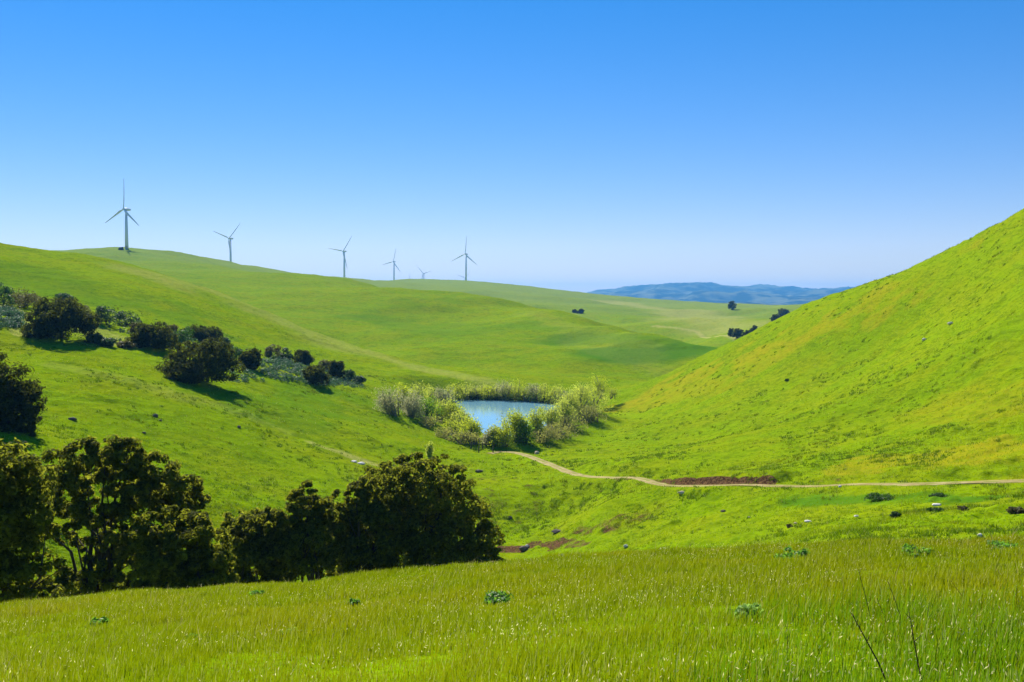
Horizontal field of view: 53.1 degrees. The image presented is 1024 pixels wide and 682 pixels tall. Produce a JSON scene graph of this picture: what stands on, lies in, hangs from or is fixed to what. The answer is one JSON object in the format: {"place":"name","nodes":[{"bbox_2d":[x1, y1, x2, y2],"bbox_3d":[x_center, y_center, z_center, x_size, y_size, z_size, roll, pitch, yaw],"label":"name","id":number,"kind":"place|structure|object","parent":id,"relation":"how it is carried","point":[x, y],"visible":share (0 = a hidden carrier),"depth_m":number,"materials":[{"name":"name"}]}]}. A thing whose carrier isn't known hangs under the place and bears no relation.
{"place":"outdoors","nodes":[
{"label":"outdoors","id":0,"kind":"place"},
{"bbox_2d":[454,399,558,433],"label":"pond water","id":1,"kind":"structure","parent":0,"point":[487,413],"depth_m":260.49,"materials":[{"name":"teal liquid"}]},
{"bbox_2d":[0,208,1023,681],"bbox_3d":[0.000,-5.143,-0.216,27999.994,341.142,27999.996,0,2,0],"label":"ground","id":2,"kind":"structure","parent":0,"point":[638,346],"depth_m":185.82,"materials":[{"name":"green plant"}]},
{"bbox_2d":[0,282,14,306],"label":"shrub","id":3,"kind":"object","parent":2,"relation":"on","point":[7,290],"visible":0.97,"depth_m":224.98,"materials":[{"name":"green plant"}]},
{"bbox_2d":[0,352,47,436],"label":"oak tree","id":4,"kind":"object","parent":2,"relation":"on","point":[20,397],"visible":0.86,"depth_m":108.64,"materials":[{"name":"green plant"}]},
{"bbox_2d":[2,287,45,307],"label":"shrub","id":5,"kind":"object","parent":2,"relation":"on","point":[23,302],"visible":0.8,"depth_m":231.15,"materials":[{"name":"green plant"}]},
{"bbox_2d":[0,437,65,603],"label":"oak tree","id":6,"kind":"object","parent":2,"relation":"on","point":[19,476],"visible":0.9,"depth_m":48.34,"materials":[{"name":"green plant"}]},
{"bbox_2d":[19,296,104,339],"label":"oak tree","id":7,"kind":"object","parent":2,"relation":"on","point":[57,317],"visible":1,"depth_m":185.33,"materials":[{"name":"green plant"}]},
{"bbox_2d":[84,332,105,343],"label":"shrub","id":8,"kind":"object","parent":2,"relation":"on","point":[96,338],"visible":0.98,"depth_m":188.22,"materials":[{"name":"green plant"}]},
{"bbox_2d":[89,616,109,625],"bbox_3d":[-8.313,5.656,20.590,0.397,0.225,0.492,-2,3,-35],"label":"weed","id":9,"kind":"object","parent":2,"relation":"on","point":[103,619],"visible":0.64,"depth_m":20.54,"materials":[{"name":"green plant"}]},
{"bbox_2d":[94,304,118,324],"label":"shrub","id":10,"kind":"object","parent":2,"relation":"on","point":[100,311],"visible":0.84,"depth_m":210.72,"materials":[{"name":"green plant"}]},
{"bbox_2d":[98,337,116,346],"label":"shrub","id":11,"kind":"object","parent":2,"relation":"on","point":[109,342],"visible":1,"depth_m":187.41,"materials":[{"name":"green plant"}]},
{"bbox_2d":[105,195,138,248],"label":"wind turbine","id":12,"kind":"object","parent":2,"relation":"on","point":[126,225],"visible":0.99,"depth_m":1290.38,"materials":[{"name":"paint"}]},
{"bbox_2d":[35,434,211,597],"bbox_3d":[-23.393,14.122,61.838,10.168,17.478,6.088,-1,3,-20],"label":"oak tree","id":13,"kind":"object","parent":2,"relation":"on","point":[149,485],"visible":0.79,"depth_m":59.69,"materials":[{"name":"green plant"}]},
{"bbox_2d":[111,310,141,326],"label":"shrub","id":14,"kind":"object","parent":2,"relation":"on","point":[122,316],"visible":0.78,"depth_m":217.85,"materials":[{"name":"green plant"}]},
{"bbox_2d":[117,340,135,347],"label":"shrub","id":15,"kind":"object","parent":2,"relation":"on","point":[125,344],"visible":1,"depth_m":189.77,"materials":[{"name":"green plant"}]},
{"bbox_2d":[124,321,179,348],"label":"oak tree","id":16,"kind":"object","parent":2,"relation":"on","point":[148,335],"visible":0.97,"depth_m":194.87,"materials":[{"name":"green plant"}]},
{"bbox_2d":[0,305,362,387],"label":"sage scrub","id":17,"kind":"object","parent":2,"relation":"on","point":[16,318],"visible":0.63,"depth_m":214.39,"materials":[{"name":"green plant"}]},
{"bbox_2d":[126,505,240,590],"bbox_3d":[-18.086,15.400,56.738,6.037,12.890,5.503,0,2,0],"label":"oak tree","id":18,"kind":"object","parent":2,"relation":"on","point":[163,563],"visible":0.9,"depth_m":55.52,"materials":[{"name":"green plant"}]},
{"bbox_2d":[171,327,197,341],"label":"shrub","id":19,"kind":"object","parent":2,"relation":"on","point":[182,332],"visible":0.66,"depth_m":218.18,"materials":[{"name":"green plant"}]},
{"bbox_2d":[183,324,210,340],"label":"oak tree","id":20,"kind":"object","parent":2,"relation":"on","point":[199,334],"visible":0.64,"depth_m":236.50,"materials":[{"name":"green plant"}]},
{"bbox_2d":[152,336,245,384],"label":"oak tree","id":21,"kind":"object","parent":2,"relation":"on","point":[211,360],"visible":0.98,"depth_m":170.46,"materials":[{"name":"green plant"}]},
{"bbox_2d":[200,325,223,341],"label":"oak tree","id":22,"kind":"object","parent":2,"relation":"on","point":[212,332],"visible":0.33,"depth_m":243.15,"materials":[{"name":"green plant"}]},
{"bbox_2d":[214,225,238,261],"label":"wind turbine","id":23,"kind":"object","parent":2,"relation":"on","point":[229,241],"visible":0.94,"depth_m":1882.95,"materials":[{"name":"paint"}]},
{"bbox_2d":[213,508,247,581],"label":"oak bush","id":24,"kind":"object","parent":2,"relation":"on","point":[226,522],"visible":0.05,"depth_m":73.51,"materials":[{"name":"green plant"}]},
{"bbox_2d":[226,346,242,358],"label":"shrub","id":25,"kind":"object","parent":2,"relation":"on","point":[238,351],"visible":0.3,"depth_m":215.15,"materials":[{"name":"green plant"}]},
{"bbox_2d":[233,348,262,369],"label":"oak tree","id":26,"kind":"object","parent":2,"relation":"on","point":[249,358],"visible":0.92,"depth_m":208.83,"materials":[{"name":"green plant"}]},
{"bbox_2d":[225,506,300,584],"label":"oak tree","id":27,"kind":"object","parent":2,"relation":"on","point":[252,539],"visible":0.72,"depth_m":67.59,"materials":[{"name":"green plant"}]},
{"bbox_2d":[264,344,281,356],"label":"shrub","id":28,"kind":"object","parent":2,"relation":"on","point":[270,349],"visible":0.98,"depth_m":258.06,"materials":[{"name":"green plant"}]},
{"bbox_2d":[280,347,294,359],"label":"shrub","id":29,"kind":"object","parent":2,"relation":"on","point":[287,355],"visible":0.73,"depth_m":261.41,"materials":[{"name":"green plant"}]},
{"bbox_2d":[292,349,314,363],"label":"oak tree","id":30,"kind":"object","parent":2,"relation":"on","point":[304,356],"visible":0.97,"depth_m":263.85,"materials":[{"name":"green plant"}]},
{"bbox_2d":[267,479,342,582],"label":"oak tree","id":31,"kind":"object","parent":2,"relation":"on","point":[302,544],"visible":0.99,"depth_m":67.36,"materials":[{"name":"green plant"}]},
{"bbox_2d":[302,365,331,384],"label":"oak tree","id":32,"kind":"object","parent":2,"relation":"on","point":[313,374],"visible":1,"depth_m":216.23,"materials":[{"name":"green plant"}]},
{"bbox_2d":[318,359,330,371],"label":"shrub","id":33,"kind":"object","parent":2,"relation":"on","point":[324,364],"visible":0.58,"depth_m":262.97,"materials":[{"name":"green plant"}]},
{"bbox_2d":[327,360,345,377],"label":"oak tree","id":34,"kind":"object","parent":2,"relation":"on","point":[336,368],"visible":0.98,"depth_m":247.37,"materials":[{"name":"green plant"}]},
{"bbox_2d":[329,236,351,276],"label":"wind turbine","id":35,"kind":"object","parent":2,"relation":"on","point":[344,259],"visible":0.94,"depth_m":2125.49,"materials":[{"name":"paint"}]},
{"bbox_2d":[344,369,355,379],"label":"shrub","id":36,"kind":"object","parent":2,"relation":"on","point":[350,374],"visible":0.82,"depth_m":252.19,"materials":[{"name":"green plant"}]},
{"bbox_2d":[352,375,366,382],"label":"shrub","id":37,"kind":"object","parent":2,"relation":"on","point":[360,379],"visible":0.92,"depth_m":249.50,"materials":[{"name":"green plant"}]},
{"bbox_2d":[325,475,401,576],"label":"oak tree","id":38,"kind":"object","parent":2,"relation":"on","point":[374,549],"visible":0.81,"depth_m":69.98,"materials":[{"name":"green plant"}]},
{"bbox_2d":[371,385,408,416],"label":"willow tree","id":39,"kind":"object","parent":2,"relation":"on","point":[388,403],"visible":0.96,"depth_m":209.06,"materials":[{"name":"green plant"}]},
{"bbox_2d":[392,382,414,408],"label":"willow tree","id":40,"kind":"object","parent":2,"relation":"on","point":[403,391],"visible":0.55,"depth_m":223.50,"materials":[{"name":"green plant"}]},
{"bbox_2d":[400,388,427,418],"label":"willow tree","id":41,"kind":"object","parent":2,"relation":"on","point":[412,406],"visible":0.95,"depth_m":214.12,"materials":[{"name":"green plant"}]},
{"bbox_2d":[406,380,432,402],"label":"willow tree","id":42,"kind":"object","parent":2,"relation":"on","point":[417,388],"visible":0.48,"depth_m":245.93,"materials":[{"name":"green plant"}]},
{"bbox_2d":[413,395,444,420],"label":"willow bush","id":43,"kind":"object","parent":2,"relation":"on","point":[429,404],"visible":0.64,"depth_m":219.66,"materials":[{"name":"green plant"}]},
{"bbox_2d":[425,441,433,456],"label":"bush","id":44,"kind":"object","parent":2,"relation":"on","point":[429,449],"visible":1,"depth_m":168.07,"materials":[{"name":"green plant"}]},
{"bbox_2d":[418,416,442,428],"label":"willow bush","id":45,"kind":"object","parent":2,"relation":"on","point":[427,421],"visible":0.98,"depth_m":210.94,"materials":[{"name":"green plant"}]},
{"bbox_2d":[423,385,440,407],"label":"willow tree","id":46,"kind":"object","parent":2,"relation":"on","point":[431,392],"visible":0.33,"depth_m":256.54,"materials":[{"name":"green plant"}]},
{"bbox_2d":[363,451,505,570],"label":"oak tree","id":47,"kind":"object","parent":2,"relation":"on","point":[437,517],"visible":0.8,"depth_m":72.15,"materials":[{"name":"green plant"}]},
{"bbox_2d":[428,397,452,421],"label":"willow tree","id":48,"kind":"object","parent":2,"relation":"on","point":[442,418],"visible":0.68,"depth_m":226.76,"materials":[{"name":"green plant"}]},
{"bbox_2d":[428,384,455,406],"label":"willow tree","id":49,"kind":"object","parent":2,"relation":"on","point":[443,394],"visible":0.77,"depth_m":254.91,"materials":[{"name":"green plant"}]},
{"bbox_2d":[434,425,454,438],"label":"willow bush","id":50,"kind":"object","parent":2,"relation":"on","point":[439,433],"visible":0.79,"depth_m":201.03,"materials":[{"name":"green plant"}]},
{"bbox_2d":[443,399,464,422],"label":"willow tree","id":51,"kind":"object","parent":2,"relation":"on","point":[453,408],"visible":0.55,"depth_m":227.65,"materials":[{"name":"green plant"}]},
{"bbox_2d":[444,381,465,399],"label":"willow tree","id":52,"kind":"object","parent":2,"relation":"on","point":[458,395],"visible":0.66,"depth_m":282.94,"materials":[{"name":"green plant"}]},
{"bbox_2d":[443,416,467,434],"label":"willow bush","id":53,"kind":"object","parent":2,"relation":"on","point":[454,426],"visible":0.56,"depth_m":208.76,"materials":[{"name":"green plant"}]},
{"bbox_2d":[443,429,471,443],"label":"willow bush","id":54,"kind":"object","parent":2,"relation":"on","point":[463,437],"visible":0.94,"depth_m":196.35,"materials":[{"name":"green plant"}]},
{"bbox_2d":[446,407,471,424],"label":"willow tree","id":55,"kind":"object","parent":2,"relation":"on","point":[463,418],"visible":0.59,"depth_m":221.95,"materials":[{"name":"green plant"}]},
{"bbox_2d":[452,236,476,279],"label":"wind turbine","id":56,"kind":"object","parent":2,"relation":"on","point":[466,254],"visible":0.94,"depth_m":2390.93,"materials":[{"name":"paint"}]},
{"bbox_2d":[455,380,481,399],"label":"willow tree","id":57,"kind":"object","parent":2,"relation":"on","point":[466,390],"visible":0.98,"depth_m":282.92,"materials":[{"name":"green plant"}]},
{"bbox_2d":[457,413,483,436],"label":"willow bush","id":58,"kind":"object","parent":2,"relation":"on","point":[472,427],"visible":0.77,"depth_m":203.68,"materials":[{"name":"green plant"}]},
{"bbox_2d":[463,432,483,445],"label":"willow bush","id":59,"kind":"object","parent":2,"relation":"on","point":[473,438],"visible":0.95,"depth_m":196.16,"materials":[{"name":"green plant"}]},
{"bbox_2d":[469,382,491,399],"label":"willow tree","id":60,"kind":"object","parent":2,"relation":"on","point":[480,389],"visible":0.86,"depth_m":283.12,"materials":[{"name":"green plant"}]},
{"bbox_2d":[476,383,498,399],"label":"willow tree","id":61,"kind":"object","parent":2,"relation":"on","point":[488,390],"visible":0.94,"depth_m":282.57,"materials":[{"name":"green plant"}]},
{"bbox_2d":[479,427,496,444],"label":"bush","id":62,"kind":"object","parent":2,"relation":"on","point":[486,440],"visible":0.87,"depth_m":196.26,"materials":[{"name":"green plant"}]},
{"bbox_2d":[486,424,505,445],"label":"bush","id":63,"kind":"object","parent":2,"relation":"on","point":[495,430],"visible":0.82,"depth_m":196.11,"materials":[{"name":"green plant"}]},
{"bbox_2d":[484,590,513,604],"bbox_3d":[-0.293,4.914,19.485,0.621,0.321,0.678,1,3,18],"label":"weed","id":64,"kind":"object","parent":2,"relation":"on","point":[497,597],"visible":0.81,"depth_m":19.40,"materials":[{"name":"green plant"}]},
{"bbox_2d":[493,378,511,399],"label":"willow tree","id":65,"kind":"object","parent":2,"relation":"on","point":[502,392],"visible":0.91,"depth_m":281.73,"materials":[{"name":"green plant"}]},
{"bbox_2d":[487,420,518,446],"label":"willow bush","id":66,"kind":"object","parent":2,"relation":"on","point":[504,440],"visible":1,"depth_m":195.11,"materials":[{"name":"green plant"}]},
{"bbox_2d":[454,394,559,403],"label":"shore reeds","id":67,"kind":"object","parent":2,"relation":"on","point":[537,400],"visible":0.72,"depth_m":282.59,"materials":[{"name":"green plant"}]},
{"bbox_2d":[497,380,521,400],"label":"willow tree","id":68,"kind":"object","parent":2,"relation":"on","point":[509,392],"visible":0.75,"depth_m":281.30,"materials":[{"name":"green plant"}]},
{"bbox_2d":[0,532,1023,681],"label":"meadow grass","id":69,"kind":"structure","parent":2,"relation":"on","point":[478,575],"depth_m":16.55,"materials":[{"name":"green plant"}]},
{"bbox_2d":[0,537,1023,681],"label":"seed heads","id":70,"kind":"object","parent":2,"relation":"on","point":[631,614],"visible":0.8,"depth_m":12.51,"materials":[{"name":"green plant"}]},
{"bbox_2d":[2,529,1023,680],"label":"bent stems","id":71,"kind":"object","parent":2,"relation":"on","point":[496,609],"visible":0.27,"depth_m":17.67,"materials":[{"name":"green plant"}]},
{"bbox_2d":[496,408,529,441],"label":"willow tree","id":72,"kind":"object","parent":2,"relation":"on","point":[515,420],"visible":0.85,"depth_m":199.01,"materials":[{"name":"green plant"}]},
{"bbox_2d":[509,377,527,400],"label":"willow tree","id":73,"kind":"object","parent":2,"relation":"on","point":[518,393],"visible":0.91,"depth_m":279.97,"materials":[{"name":"green plant"}]},
{"bbox_2d":[510,418,537,443],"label":"willow tree","id":74,"kind":"object","parent":2,"relation":"on","point":[526,432],"visible":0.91,"depth_m":198.84,"materials":[{"name":"green plant"}]},
{"bbox_2d":[520,385,534,401],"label":"willow tree","id":75,"kind":"object","parent":2,"relation":"on","point":[524,394],"visible":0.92,"depth_m":278.55,"materials":[{"name":"green plant"}]},
{"bbox_2d":[525,383,539,401],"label":"willow tree","id":76,"kind":"object","parent":2,"relation":"on","point":[535,389],"visible":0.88,"depth_m":277.73,"materials":[{"name":"green plant"}]},
{"bbox_2d":[522,406,546,434],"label":"willow tree","id":77,"kind":"object","parent":2,"relation":"on","point":[537,422],"visible":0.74,"depth_m":206.40,"materials":[{"name":"green plant"}]},
{"bbox_2d":[534,383,548,402],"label":"willow tree","id":78,"kind":"object","parent":2,"relation":"on","point":[541,392],"visible":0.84,"depth_m":275.94,"materials":[{"name":"green plant"}]},
{"bbox_2d":[530,427,561,442],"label":"willow bush","id":79,"kind":"object","parent":2,"relation":"on","point":[543,439],"visible":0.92,"depth_m":201.57,"materials":[{"name":"green plant"}]},
{"bbox_2d":[542,386,557,403],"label":"willow tree","id":80,"kind":"object","parent":2,"relation":"on","point":[548,400],"visible":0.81,"depth_m":273.03,"materials":[{"name":"green plant"}]},
{"bbox_2d":[539,402,564,428],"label":"willow tree","id":81,"kind":"object","parent":2,"relation":"on","point":[553,417],"visible":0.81,"depth_m":215.82,"materials":[{"name":"green plant"}]},
{"bbox_2d":[544,383,566,404],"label":"willow tree","id":82,"kind":"object","parent":2,"relation":"on","point":[557,390],"visible":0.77,"depth_m":271.58,"materials":[{"name":"green plant"}]},
{"bbox_2d":[538,421,583,439],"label":"willow bush","id":83,"kind":"object","parent":2,"relation":"on","point":[564,428],"visible":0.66,"depth_m":208.66,"materials":[{"name":"green plant"}]},
{"bbox_2d":[550,397,581,424],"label":"willow tree","id":84,"kind":"object","parent":2,"relation":"on","point":[565,409],"visible":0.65,"depth_m":224.03,"materials":[{"name":"green plant"}]},
{"bbox_2d":[553,384,584,416],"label":"willow tree","id":85,"kind":"object","parent":2,"relation":"on","point":[571,401],"visible":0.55,"depth_m":238.74,"materials":[{"name":"green plant"}]},
{"bbox_2d":[555,415,587,429],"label":"willow bush","id":86,"kind":"object","parent":2,"relation":"on","point":[566,423],"visible":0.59,"depth_m":220.08,"materials":[{"name":"green plant"}]},
{"bbox_2d":[561,381,596,414],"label":"willow tree","id":87,"kind":"object","parent":2,"relation":"on","point":[586,401],"visible":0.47,"depth_m":243.51,"materials":[{"name":"green plant"}]},
{"bbox_2d":[569,404,610,422],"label":"willow bush","id":88,"kind":"object","parent":2,"relation":"on","point":[586,414],"visible":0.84,"depth_m":234.27,"materials":[{"name":"green plant"}]},
{"bbox_2d":[574,382,613,412],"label":"willow tree","id":89,"kind":"object","parent":2,"relation":"on","point":[598,401],"visible":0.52,"depth_m":252.22,"materials":[{"name":"green plant"}]},
{"bbox_2d":[587,373,612,398],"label":"willow tree","id":90,"kind":"object","parent":2,"relation":"on","point":[600,387],"visible":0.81,"depth_m":287.63,"materials":[{"name":"green plant"}]},
{"bbox_2d":[607,388,620,398],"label":"willow bush","id":91,"kind":"object","parent":2,"relation":"on","point":[613,392],"visible":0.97,"depth_m":288.37,"materials":[{"name":"green plant"}]},
{"bbox_2d":[732,328,743,337],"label":"oak tree","id":92,"kind":"object","parent":2,"relation":"on","point":[737,332],"visible":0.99,"depth_m":716.97,"materials":[{"name":"green plant"}]},
{"bbox_2d":[734,602,769,619],"bbox_3d":[3.325,3.784,14.314,0.514,0.297,0.611,0,2,0],"label":"weed","id":93,"kind":"object","parent":2,"relation":"on","point":[741,607],"visible":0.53,"depth_m":14.21,"materials":[{"name":"green plant"}]},
{"bbox_2d":[777,308,789,316],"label":"oak tree","id":94,"kind":"object","parent":2,"relation":"on","point":[782,312],"visible":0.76,"depth_m":1215.70,"materials":[{"name":"green plant"}]},
{"bbox_2d":[774,545,809,558],"bbox_3d":[7.234,5.473,25.911,0.951,0.368,1.613,-1,3,-21],"label":"weed","id":95,"kind":"object","parent":2,"relation":"on","point":[798,552],"visible":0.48,"depth_m":26.10,"materials":[{"name":"green plant"}]},
{"bbox_2d":[629,569,1023,681],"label":"tall grass","id":96,"kind":"structure","parent":2,"relation":"on","point":[1002,652],"depth_m":10.47,"materials":[{"name":"green plant"}]},
{"bbox_2d":[851,613,885,678],"bbox_3d":[3.020,2.625,8.591,0.340,0.661,0.016,1,3,20],"label":"dry stalk","id":97,"kind":"object","parent":2,"relation":"on","point":[869,647],"visible":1,"depth_m":8.59,"materials":[{"name":"plant"}]},
{"bbox_2d":[864,492,895,501],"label":"shrub","id":98,"kind":"object","parent":2,"relation":"on","point":[875,496],"visible":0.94,"depth_m":90.74,"materials":[{"name":"green plant"}]},
{"bbox_2d":[905,612,921,678],"bbox_3d":[3.352,2.599,8.523,0.171,0.683,0.030,1,2,15],"label":"dry stalk","id":99,"kind":"object","parent":2,"relation":"on","point":[914,643],"visible":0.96,"depth_m":8.51,"materials":[{"name":"plant"}]},
{"bbox_2d":[901,543,935,556],"bbox_3d":[9.933,5.240,25.361,0.907,0.310,1.405,2,3,37],"label":"weed","id":100,"kind":"object","parent":2,"relation":"on","point":[909,547],"visible":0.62,"depth_m":25.23,"materials":[{"name":"green plant"}]},
{"bbox_2d":[987,540,1017,548],"bbox_3d":[13.563,5.707,28.236,0.812,0.342,1.278,1,3,21],"label":"weed","id":101,"kind":"object","parent":2,"relation":"on","point":[999,543],"visible":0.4,"depth_m":28.50,"materials":[{"name":"green plant"}]},
{"bbox_2d":[1006,506,1023,513],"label":"shrub","id":102,"kind":"object","parent":2,"relation":"on","point":[1017,510],"visible":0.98,"depth_m":66.61,"materials":[{"name":"green plant"}]},
{"bbox_2d":[0,0,1023,292],"label":"sky","id":103,"kind":"structure","parent":0,"point":[585,146],"materials":[{"name":"blue"}]},
{"bbox_2d":[490,451,1023,487],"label":"dirt road","id":104,"kind":"structure","parent":0,"point":[570,472],"depth_m":109.64,"materials":[{"name":"beige soil"}]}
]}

